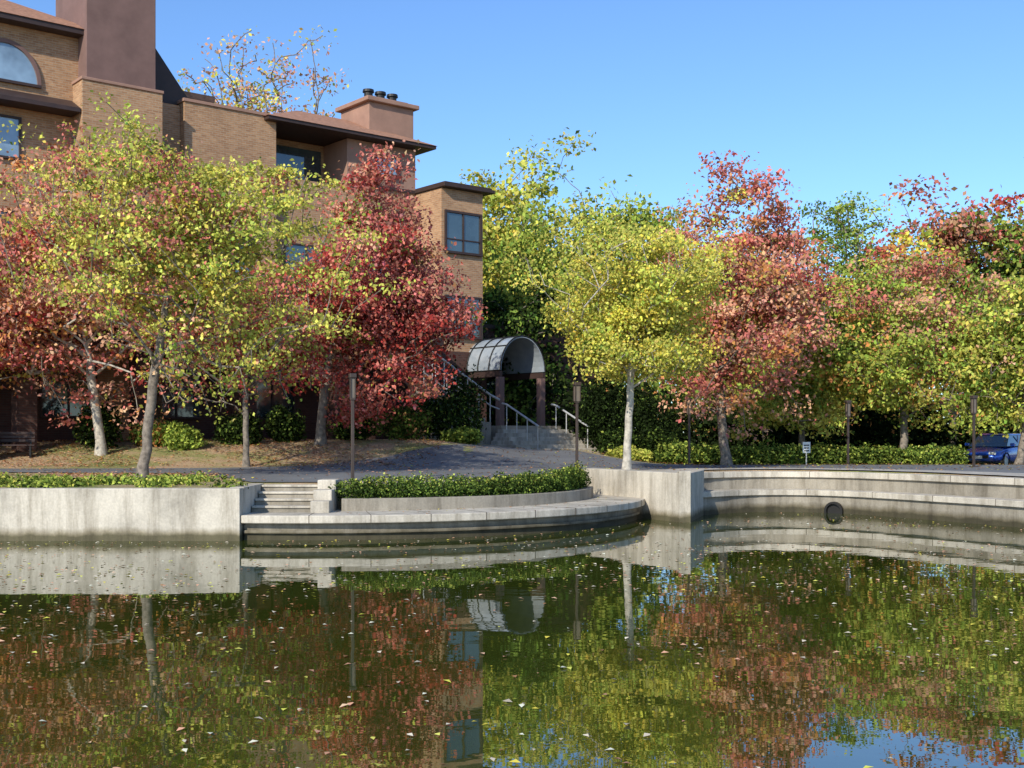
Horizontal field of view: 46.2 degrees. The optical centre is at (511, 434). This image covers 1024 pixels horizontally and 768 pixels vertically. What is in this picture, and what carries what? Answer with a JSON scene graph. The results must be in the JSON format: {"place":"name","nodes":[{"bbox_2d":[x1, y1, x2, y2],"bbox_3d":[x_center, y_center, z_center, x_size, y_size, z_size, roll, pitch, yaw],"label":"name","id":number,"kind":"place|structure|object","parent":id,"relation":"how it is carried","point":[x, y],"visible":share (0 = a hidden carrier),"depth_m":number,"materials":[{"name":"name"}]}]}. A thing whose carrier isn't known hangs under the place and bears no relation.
{"place":"outdoors","nodes":[
{"label":"outdoors","id":0,"kind":"place"},
{"bbox_2d":[0,323,440,362],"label":"porch soffit wall","id":1,"kind":"structure","parent":0,"point":[114,344],"depth_m":42.46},
{"bbox_2d":[257,369,292,417],"bbox_3d":[-9.740,-1.700,48.724,1.900,2.000,0.018,0,0,-39],"label":"window glass","id":2,"kind":"object","parent":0,"point":[264,406],"visible":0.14,"depth_m":48.64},
{"bbox_2d":[252,479,339,512],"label":"pond steps","id":3,"kind":"structure","parent":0,"point":[320,497],"depth_m":26.29,"materials":[{"name":"concrete"}]},
{"bbox_2d":[286,244,325,287],"bbox_3d":[-8.728,-7.100,50.883,2.000,1.800,0.022,0,0,-39],"label":"window glass","id":4,"kind":"object","parent":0,"point":[301,250],"visible":0.07,"depth_m":50.64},
{"bbox_2d":[324,138,414,189],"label":"wall","id":5,"kind":"structure","parent":0,"point":[343,152],"depth_m":52.96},
{"bbox_2d":[439,351,486,421],"bbox_3d":[-2.185,-1.150,53.507,2.550,5.100,0.147,0,0,-39],"label":"bay base","id":6,"kind":"object","parent":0,"point":[462,358],"visible":0.14,"depth_m":53.36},
{"bbox_2d":[0,512,1023,767],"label":"pond water","id":7,"kind":"structure","parent":0,"point":[776,702],"depth_m":12.31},
{"bbox_2d":[0,514,1023,767],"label":"floating leaves","id":8,"kind":"object","parent":7,"relation":"on","point":[508,602],"visible":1,"depth_m":17.09,"materials":[{"name":"yellow plant"}]},
{"bbox_2d":[0,444,1023,481],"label":"road","id":9,"kind":"structure","parent":0,"point":[454,456],"depth_m":37.66,"materials":[{"name":"asphalt"}]},
{"bbox_2d":[845,400,851,464],"bbox_3d":[11.900,-0.069,42.500,0.220,2.320,0.220,0,0,-20],"label":"bollard street lamp","id":10,"kind":"object","parent":9,"relation":"on","point":[848,408],"visible":0.88,"depth_m":42.47,"materials":[{"name":"brown metal"}]},
{"bbox_2d":[969,395,977,466],"bbox_3d":[14.700,-0.100,38.200,0.220,2.320,0.220,0,0,-20],"label":"bollard street lamp","id":11,"kind":"object","parent":9,"relation":"on","point":[973,405],"visible":0.86,"depth_m":38.17,"materials":[{"name":"brown metal"}]},
{"bbox_2d":[960,433,1020,464],"bbox_3d":[20.303,0.655,50.204,2.040,1.450,4.460,0,0,42],"label":"parked car","id":12,"kind":"object","parent":9,"relation":"on","point":[995,448],"visible":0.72,"depth_m":49.10,"materials":[{"name":"blue paint"}]},
{"bbox_2d":[0,439,1023,508],"bbox_3d":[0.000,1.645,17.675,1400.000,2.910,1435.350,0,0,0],"label":"ground","id":13,"kind":"structure","parent":0,"point":[189,456],"depth_m":39.67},
{"bbox_2d":[0,431,34,457],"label":"park bench","id":14,"kind":"object","parent":13,"relation":"on","point":[30,440],"visible":0.96,"depth_m":39.59,"materials":[{"name":"black metal"}]},
{"bbox_2d":[0,260,39,364],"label":"red maple tree","id":15,"kind":"object","parent":13,"relation":"on","point":[3,339],"visible":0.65,"depth_m":37.20,"materials":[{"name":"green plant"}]},
{"bbox_2d":[0,23,77,314],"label":"wing walls","id":16,"kind":"structure","parent":13,"relation":"on","point":[55,57],"depth_m":43.92,"materials":[{"name":"beige brick"}]},
{"bbox_2d":[0,114,21,159],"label":"window frame","id":17,"kind":"object","parent":16,"relation":"attached to","point":[20,135],"visible":0.67,"depth_m":43.31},
{"bbox_2d":[0,117,18,156],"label":"window glass","id":18,"kind":"object","parent":17,"relation":"in","point":[12,134],"visible":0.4,"depth_m":43.16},
{"bbox_2d":[0,37,40,84],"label":"arched window frame","id":19,"kind":"object","parent":16,"relation":"attached to","point":[23,50],"visible":1,"depth_m":43.49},
{"bbox_2d":[0,42,36,84],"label":"arched window glass","id":20,"kind":"object","parent":19,"relation":"in","point":[15,64],"visible":1,"depth_m":43.28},
{"bbox_2d":[0,88,80,116],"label":"skirt roof","id":21,"kind":"structure","parent":16,"relation":"attached to","point":[37,103],"depth_m":43.24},
{"bbox_2d":[0,0,83,29],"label":"roof","id":22,"kind":"structure","parent":16,"relation":"on","point":[9,7],"depth_m":44.06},
{"bbox_2d":[0,12,83,38],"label":"eave fascia","id":23,"kind":"structure","parent":16,"relation":"on","point":[35,24],"depth_m":43.44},
{"bbox_2d":[72,398,123,448],"bbox_3d":[-14.279,-0.300,41.464,1.888,2.041,1.736,0,0,0],"label":"shrub","id":24,"kind":"object","parent":13,"relation":"on","point":[111,428],"visible":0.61,"depth_m":41.16,"materials":[{"name":"green plant"}]},
{"bbox_2d":[0,141,232,455],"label":"red maple tree","id":25,"kind":"object","parent":13,"relation":"on","point":[33,312],"visible":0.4,"depth_m":38.73,"materials":[{"name":"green plant"}]},
{"bbox_2d":[73,79,161,439],"bbox_3d":[-15.653,-5.800,46.200,3.050,14.400,3.600,0,0,-39],"label":"chimney base","id":26,"kind":"object","parent":13,"relation":"on","point":[148,104],"visible":0.21,"depth_m":44.60,"materials":[{"name":"beige brick"}]},
{"bbox_2d":[71,76,163,94],"bbox_3d":[-15.653,-13.060,46.200,3.150,0.115,3.700,0,0,-39],"label":"chimney shoulder","id":27,"kind":"object","parent":26,"relation":"on","point":[115,83],"visible":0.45,"depth_m":44.59},
{"bbox_2d":[56,0,155,89],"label":"stucco chimney","id":28,"kind":"object","parent":27,"relation":"on","point":[117,41],"visible":0.53,"depth_m":44.92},
{"bbox_2d":[0,470,248,488],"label":"ivy groundcover","id":29,"kind":"object","parent":13,"relation":"on","point":[55,481],"visible":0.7,"depth_m":26.26,"materials":[{"name":"green plant"}]},
{"bbox_2d":[126,417,171,446],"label":"shrub","id":30,"kind":"object","parent":13,"relation":"on","point":[159,428],"visible":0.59,"depth_m":41.45,"materials":[{"name":"green plant"}]},
{"bbox_2d":[162,103,179,316],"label":"link walls","id":31,"kind":"structure","parent":13,"relation":"on","point":[171,120],"depth_m":47.16,"materials":[{"name":"beige brick"}]},
{"bbox_2d":[161,420,208,450],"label":"shrub","id":32,"kind":"object","parent":13,"relation":"on","point":[178,436],"visible":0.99,"depth_m":40.78,"materials":[{"name":"green plant"}]},
{"bbox_2d":[0,344,409,444],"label":"ground floor wall","id":33,"kind":"structure","parent":13,"relation":"on","point":[307,405],"depth_m":47.07,"materials":[{"name":"red brick"}]},
{"bbox_2d":[40,357,96,417],"bbox_3d":[-16.048,-1.700,43.485,2.040,2.140,0.137,0,0,-39],"label":"window frame","id":34,"kind":"object","parent":33,"relation":"attached to","point":[41,415],"visible":0.33,"depth_m":43.36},
{"bbox_2d":[42,360,89,415],"bbox_3d":[-16.085,-1.700,43.531,1.900,2.000,0.018,0,0,-39],"label":"window glass","id":35,"kind":"object","parent":34,"relation":"in","point":[52,404],"visible":0.43,"depth_m":43.36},
{"bbox_2d":[154,362,201,418],"bbox_3d":[-12.875,-1.700,46.082,2.040,2.140,0.137,0,0,-39],"label":"window frame","id":36,"kind":"object","parent":33,"relation":"attached to","point":[200,405],"visible":0.34,"depth_m":46.26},
{"bbox_2d":[154,364,198,416],"bbox_3d":[-12.913,-1.700,46.128,1.900,2.000,0.018,0,0,-39],"label":"window glass","id":37,"kind":"object","parent":36,"relation":"in","point":[187,409],"visible":0.36,"depth_m":46.23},
{"bbox_2d":[0,90,412,476],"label":"maple tree","id":38,"kind":"object","parent":13,"relation":"on","point":[210,240],"visible":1,"depth_m":28.66,"materials":[{"name":"green plant"}]},
{"bbox_2d":[11,343,431,452],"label":"porch piers","id":39,"kind":"structure","parent":13,"relation":"on","point":[23,411],"depth_m":42.94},
{"bbox_2d":[178,101,275,322],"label":"wing walls","id":40,"kind":"structure","parent":13,"relation":"on","point":[221,133],"depth_m":48.29,"materials":[{"name":"beige brick"}]},
{"bbox_2d":[156,50,186,104],"bbox_3d":[-15.655,-14.300,49.881,1.790,2.600,6.700,0,0,-39],"label":"lean to roof","id":41,"kind":"object","parent":40,"relation":"on","point":[169,85],"visible":0.07,"depth_m":47.23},
{"bbox_2d":[177,98,268,115],"bbox_3d":[-14.876,-13.162,52.710,4.100,0.117,11.410,0,0,-39],"label":"cap","id":42,"kind":"object","parent":40,"relation":"on","point":[220,106],"visible":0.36,"depth_m":48.00,"materials":[{"name":"brown paint"}]},
{"bbox_2d":[126,255,351,466],"bbox_3d":[-8.735,-2.386,37.135,7.057,6.886,6.842,0,0,0],"label":"ornamental tree","id":43,"kind":"object","parent":13,"relation":"on","point":[302,351],"visible":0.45,"depth_m":37.05,"materials":[{"name":"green plant"}]},
{"bbox_2d":[212,409,265,445],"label":"shrub","id":44,"kind":"object","parent":13,"relation":"on","point":[231,433],"visible":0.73,"depth_m":41.87,"materials":[{"name":"green plant"}]},
{"bbox_2d":[230,483,263,538],"bbox_3d":[-5.795,2.050,26.310,0.310,1.900,2.080,0,0,0],"label":"end return","id":45,"kind":"object","parent":13,"relation":"on","point":[250,494],"visible":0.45,"depth_m":25.78,"materials":[{"name":"concrete"}]},
{"bbox_2d":[0,439,513,480],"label":"fallen leaves","id":46,"kind":"object","parent":13,"relation":"on","point":[169,473],"visible":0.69,"depth_m":39.10,"materials":[{"name":"brown plant"}]},
{"bbox_2d":[177,25,351,117],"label":"birch tree","id":47,"kind":"object","parent":13,"relation":"on","point":[254,100],"visible":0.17,"depth_m":72.82,"materials":[{"name":"yellow plant"}]},
{"bbox_2d":[263,404,306,442],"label":"shrub","id":48,"kind":"object","parent":13,"relation":"on","point":[285,425],"visible":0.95,"depth_m":42.70,"materials":[{"name":"green plant"}]},
{"bbox_2d":[276,138,415,324],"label":"wing walls","id":49,"kind":"structure","parent":13,"relation":"on","point":[299,145],"depth_m":53.28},
{"bbox_2d":[276,145,320,181],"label":"balcony glazing","id":50,"kind":"structure","parent":49,"relation":"attached to","point":[285,154],"depth_m":52.85,"materials":[{"name":"blue glass"}]},
{"bbox_2d":[276,177,345,313],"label":"balcony wall","id":51,"kind":"structure","parent":49,"relation":"attached to","point":[313,213],"depth_m":51.06,"materials":[{"name":"beige brick"}]},
{"bbox_2d":[264,115,435,155],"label":"eave fascia","id":52,"kind":"structure","parent":49,"relation":"on","point":[304,132],"depth_m":51.94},
{"bbox_2d":[263,111,436,146],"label":"roof","id":53,"kind":"structure","parent":52,"relation":"on","point":[322,120],"depth_m":52.37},
{"bbox_2d":[341,101,412,138],"bbox_3d":[-6.207,-14.000,55.224,2.400,1.800,2.400,0,0,-39],"label":"chimney stack","id":54,"kind":"object","parent":53,"relation":"on","point":[383,117],"visible":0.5,"depth_m":54.26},
{"bbox_2d":[335,95,418,112],"bbox_3d":[-6.207,-15.002,55.224,2.800,0.197,2.800,0,0,-39],"label":"chimney crown","id":55,"kind":"object","parent":54,"relation":"on","point":[355,103],"visible":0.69,"depth_m":54.24},
{"bbox_2d":[326,411,375,439],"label":"shrub","id":56,"kind":"object","parent":13,"relation":"on","point":[341,432],"visible":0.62,"depth_m":44.06,"materials":[{"name":"green plant"}]},
{"bbox_2d":[348,373,356,480],"bbox_3d":[-3.620,-0.135,27.250,0.220,2.520,0.220,0,0,-20],"label":"bollard street lamp","id":57,"kind":"object","parent":13,"relation":"on","point":[352,385],"visible":0.77,"depth_m":27.21,"materials":[{"name":"brown metal"}]},
{"bbox_2d":[229,139,487,445],"bbox_3d":[-5.666,-4.833,41.838,9.663,10.521,7.165,0,0,0],"label":"crimson maple tree","id":58,"kind":"object","parent":13,"relation":"on","point":[401,251],"visible":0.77,"depth_m":41.09,"materials":[{"name":"red plant"}]},
{"bbox_2d":[368,403,434,439],"bbox_3d":[-4.070,-0.382,44.386,2.446,1.733,2.149,0,0,0],"label":"shrub","id":59,"kind":"object","parent":13,"relation":"on","point":[400,425],"visible":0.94,"depth_m":44.19,"materials":[{"name":"green plant"}]},
{"bbox_2d":[404,386,469,440],"bbox_3d":[-2.925,-0.720,45.967,2.684,2.580,2.078,0,0,0],"label":"shrub","id":60,"kind":"object","parent":13,"relation":"on","point":[438,410],"visible":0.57,"depth_m":45.67,"materials":[{"name":"green plant"}]},
{"bbox_2d":[241,494,644,539],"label":"pond terrace","id":61,"kind":"structure","parent":13,"relation":"on","point":[594,512],"depth_m":25.72,"materials":[{"name":"concrete"}]},
{"bbox_2d":[342,478,592,510],"bbox_3d":[-0.424,1.380,29.233,2.340,0.640,8.761,0,0,43],"label":"hedge planter","id":62,"kind":"object","parent":61,"relation":"on","point":[355,503],"visible":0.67,"depth_m":27.25,"materials":[{"name":"concrete"}]},
{"bbox_2d":[328,460,591,500],"bbox_3d":[-0.432,1.249,29.196,2.262,1.139,8.748,0,0,43],"label":"boxwood hedge","id":63,"kind":"object","parent":62,"relation":"in","point":[567,478],"visible":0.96,"depth_m":27.62,"materials":[{"name":"green plant"}]},
{"bbox_2d":[416,188,482,383],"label":"bay walls","id":64,"kind":"structure","parent":13,"relation":"on","point":[438,201],"depth_m":53.56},
{"bbox_2d":[414,182,494,196],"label":"bay roof","id":65,"kind":"structure","parent":64,"relation":"on","point":[485,192],"depth_m":53.46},
{"bbox_2d":[444,209,482,256],"bbox_3d":[-2.150,-9.000,53.542,2.050,1.900,0.137,0,0,-39],"label":"window frame","id":66,"kind":"object","parent":64,"relation":"attached to","point":[463,240],"depth_m":53.52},
{"bbox_2d":[447,212,479,253],"bbox_3d":[-2.187,-9.000,53.588,1.850,1.700,0.018,0,0,-39],"label":"window glass bay","id":67,"kind":"object","parent":66,"relation":"in","point":[471,226],"depth_m":53.63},
{"bbox_2d":[447,297,479,336],"bbox_3d":[-2.187,-5.250,53.588,1.850,1.700,0.018,0,0,-39],"label":"window glass bay","id":68,"kind":"object","parent":64,"relation":"attached to","point":[477,304],"depth_m":53.88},
{"bbox_2d":[444,294,482,339],"bbox_3d":[-2.150,-5.250,53.542,2.050,1.900,0.137,0,0,-39],"label":"window frame","id":69,"kind":"object","parent":64,"relation":"attached to","point":[480,325],"depth_m":53.87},
{"bbox_2d":[433,359,489,441],"bbox_3d":[-2.015,-1.150,47.606,2.253,3.705,2.204,0,0,0],"label":"shrub","id":70,"kind":"object","parent":13,"relation":"on","point":[467,399],"visible":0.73,"depth_m":47.40,"materials":[{"name":"green plant"}]},
{"bbox_2d":[440,425,483,444],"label":"shrub","id":71,"kind":"object","parent":13,"relation":"on","point":[467,435],"visible":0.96,"depth_m":44.97,"materials":[{"name":"green plant"}]},
{"bbox_2d":[412,351,604,453],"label":"entrance stairs","id":72,"kind":"structure","parent":13,"relation":"on","point":[542,439],"depth_m":50.69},
{"bbox_2d":[459,135,567,328],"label":"maple tree","id":73,"kind":"object","parent":13,"relation":"on","point":[497,202],"visible":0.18,"depth_m":70.48,"materials":[{"name":"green plant"}]},
{"bbox_2d":[483,277,592,427],"bbox_3d":[0.228,-3.508,57.585,7.264,8.235,7.347,0,0,0],"label":"evergreen tree","id":74,"kind":"object","parent":13,"relation":"on","point":[517,398],"visible":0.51,"depth_m":56.48,"materials":[{"name":"green plant"}]},
{"bbox_2d":[483,329,612,429],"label":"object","id":75,"kind":"structure","parent":13,"relation":"on","point":[554,340],"depth_m":59.29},
{"bbox_2d":[572,382,581,470],"bbox_3d":[1.850,-0.225,34.200,0.220,2.570,0.220,0,0,-20],"label":"bollard street lamp","id":76,"kind":"object","parent":13,"relation":"on","point":[576,392],"visible":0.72,"depth_m":34.16,"materials":[{"name":"brown metal"}]},
{"bbox_2d":[483,127,700,407],"bbox_3d":[2.951,-7.327,61.576,13.986,16.667,10.304,0,0,0],"label":"oak tree","id":77,"kind":"object","parent":13,"relation":"on","point":[635,216],"visible":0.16,"depth_m":60.92,"materials":[{"name":"green plant"}]},
{"bbox_2d":[578,376,625,453],"bbox_3d":[3.904,-0.592,51.474,2.124,3.892,2.435,0,0,-24],"label":"shrub","id":78,"kind":"object","parent":13,"relation":"on","point":[597,420],"visible":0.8,"depth_m":51.28,"materials":[{"name":"green plant"}]},
{"bbox_2d":[594,426,650,460],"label":"shrub","id":79,"kind":"object","parent":13,"relation":"on","point":[614,439],"visible":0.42,"depth_m":48.39,"materials":[{"name":"green plant"}]},
{"bbox_2d":[500,214,745,469],"bbox_3d":[3.106,-2.546,33.543,6.847,7.297,5.730,0,0,0],"label":"honey locust tree","id":80,"kind":"object","parent":13,"relation":"on","point":[643,306],"visible":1,"depth_m":32.62,"materials":[{"name":"yellow plant"}]},
{"bbox_2d":[605,444,654,461],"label":"shrub","id":81,"kind":"object","parent":13,"relation":"on","point":[640,454],"visible":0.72,"depth_m":45.58,"materials":[{"name":"green plant"}]},
{"bbox_2d":[581,468,703,521],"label":"pier wall","id":82,"kind":"structure","parent":13,"relation":"on","point":[658,491],"depth_m":31.57,"materials":[{"name":"concrete"}]},
{"bbox_2d":[677,471,690,522],"bbox_3d":[4.350,1.955,30.325,0.300,2.090,0.310,0,0,0],"label":"corner post","id":83,"kind":"object","parent":82,"relation":"attached to","point":[684,496],"visible":0.56,"depth_m":30.17,"materials":[{"name":"concrete"}]},
{"bbox_2d":[610,383,687,463],"bbox_3d":[5.997,-0.304,52.025,3.361,4.445,3.204,0,0,43],"label":"shrub","id":84,"kind":"object","parent":13,"relation":"on","point":[641,418],"visible":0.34,"depth_m":51.65,"materials":[{"name":"green plant"}]},
{"bbox_2d":[635,424,684,463],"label":"shrub","id":85,"kind":"object","parent":13,"relation":"on","point":[652,440],"visible":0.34,"depth_m":48.74,"materials":[{"name":"green plant"}]},
{"bbox_2d":[651,440,720,464],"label":"clipped hedge","id":86,"kind":"object","parent":13,"relation":"on","point":[676,452],"visible":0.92,"depth_m":44.91,"materials":[{"name":"green plant"}]},
{"bbox_2d":[603,150,848,464],"bbox_3d":[7.985,-4.476,41.857,8.395,11.244,9.783,0,0,-15],"label":"red maple tree","id":87,"kind":"object","parent":13,"relation":"on","point":[739,325],"visible":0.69,"depth_m":41.45,"materials":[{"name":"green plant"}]},
{"bbox_2d":[651,223,839,464],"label":"maple tree","id":88,"kind":"object","parent":13,"relation":"on","point":[681,410],"visible":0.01,"depth_m":65.69,"materials":[{"name":"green plant"}]},
{"bbox_2d":[511,447,1023,469],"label":"fallen leaves","id":89,"kind":"object","parent":13,"relation":"on","point":[741,464],"visible":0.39,"depth_m":39.99,"materials":[{"name":"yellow plant"}]},
{"bbox_2d":[730,442,830,464],"bbox_3d":[10.321,0.793,46.186,4.290,1.100,1.437,0,0,0],"label":"clipped hedge","id":90,"kind":"object","parent":13,"relation":"on","point":[756,455],"visible":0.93,"depth_m":45.93,"materials":[{"name":"green plant"}]},
{"bbox_2d":[545,373,1020,464],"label":"thicket shrubs","id":91,"kind":"object","parent":13,"relation":"on","point":[875,431],"visible":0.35,"depth_m":54.12,"materials":[{"name":"green plant"}]},
{"bbox_2d":[715,276,894,463],"bbox_3d":[11.533,-2.691,48.659,7.303,8.148,7.176,0,0,0],"label":"maple tree","id":92,"kind":"object","parent":13,"relation":"on","point":[819,406],"visible":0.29,"depth_m":47.09,"materials":[{"name":"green plant"}]},
{"bbox_2d":[614,374,1015,444],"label":"distant trees","id":93,"kind":"object","parent":13,"relation":"on","point":[654,386],"depth_m":95.71,"materials":[{"name":"green plant"}]},
{"bbox_2d":[793,191,914,420],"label":"tree","id":94,"kind":"object","parent":13,"relation":"on","point":[844,232],"visible":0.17,"depth_m":69.67,"materials":[{"name":"green plant"}]},
{"bbox_2d":[817,442,904,464],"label":"clipped hedge","id":95,"kind":"object","parent":13,"relation":"on","point":[863,455],"visible":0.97,"depth_m":45.61,"materials":[{"name":"green plant"}]},
{"bbox_2d":[704,495,1023,527],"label":"tier","id":96,"kind":"object","parent":13,"relation":"on","point":[977,514],"visible":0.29,"depth_m":32.63,"materials":[{"name":"concrete"}]},
{"bbox_2d":[824,502,843,513],"bbox_3d":[9.156,2.140,33.830,0.540,0.540,0.520,0,0,38],"label":"drain outlet pipe","id":97,"kind":"object","parent":96,"relation":"attached to","point":[835,507],"visible":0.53,"depth_m":33.69,"materials":[{"name":"black metal"}]},
{"bbox_2d":[703,471,1023,507],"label":"curved retaining wall","id":98,"kind":"structure","parent":96,"relation":"on","point":[1005,502],"depth_m":32.99,"materials":[{"name":"concrete"}]},
{"bbox_2d":[704,477,1023,498],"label":"tier","id":99,"kind":"object","parent":96,"relation":"on","point":[976,489],"visible":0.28,"depth_m":33.61,"materials":[{"name":"concrete"}]},
{"bbox_2d":[821,229,955,434],"bbox_3d":[17.317,-3.999,57.033,6.528,11.377,6.260,0,0,0],"label":"maple tree","id":100,"kind":"object","parent":13,"relation":"on","point":[905,238],"visible":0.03,"depth_m":55.83,"materials":[{"name":"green plant"}]},
{"bbox_2d":[795,244,1023,464],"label":"maple tree","id":101,"kind":"object","parent":13,"relation":"on","point":[904,353],"visible":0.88,"depth_m":45.47,"materials":[{"name":"green plant"}]},
{"bbox_2d":[898,442,968,464],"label":"clipped hedge","id":102,"kind":"object","parent":13,"relation":"on","point":[929,454],"visible":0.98,"depth_m":45.32,"materials":[{"name":"green plant"}]},
{"bbox_2d":[860,172,1023,458],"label":"red oak tree","id":103,"kind":"object","parent":13,"relation":"on","point":[963,223],"visible":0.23,"depth_m":60.59,"materials":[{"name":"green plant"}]},
{"bbox_2d":[917,199,1023,433],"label":"oak tree","id":104,"kind":"object","parent":13,"relation":"on","point":[1008,270],"visible":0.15,"depth_m":59.86,"materials":[{"name":"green plant"}]},
{"bbox_2d":[937,275,1023,464],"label":"maple tree","id":105,"kind":"object","parent":13,"relation":"on","point":[1017,295],"visible":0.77,"depth_m":45.21,"materials":[{"name":"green plant"}]},
{"bbox_2d":[465,335,560,440],"bbox_3d":[-0.625,-1.530,53.771,3.400,5.660,4.680,0,0,-39],"label":"entrance canopy","id":106,"kind":"object","parent":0,"point":[523,355],"visible":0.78,"depth_m":53.14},
{"bbox_2d":[7,0,1023,423],"label":"sky","id":107,"kind":"structure","parent":0,"point":[855,96],"materials":[{"name":"blue"}]},
{"bbox_2d":[632,468,1023,475],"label":"promenade pavement","id":108,"kind":"structure","parent":0,"point":[943,471],"depth_m":33.97,"materials":[{"name":"concrete"}]},
{"bbox_3d":[-15.843,-13.457,51.602,2.700,0.465,7.600,0,0,-39],"label":"middle back fascia","id":109,"kind":"object","parent":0,"visible":0},
{"bbox_2d":[184,91,214,102],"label":"back roof","id":110,"kind":"structure","parent":109,"relation":"on","point":[200,97],"depth_m":49.10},
{"bbox_3d":[-32.850,2.075,25.065,54.300,1.850,0.270,0,0,0],"label":"backing","id":111,"kind":"object","parent":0,"visible":0},
{"bbox_2d":[0,488,242,540],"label":"panel","id":112,"kind":"object","parent":111,"relation":"on","point":[121,514],"visible":0.56,"depth_m":24.90,"materials":[{"name":"concrete"}]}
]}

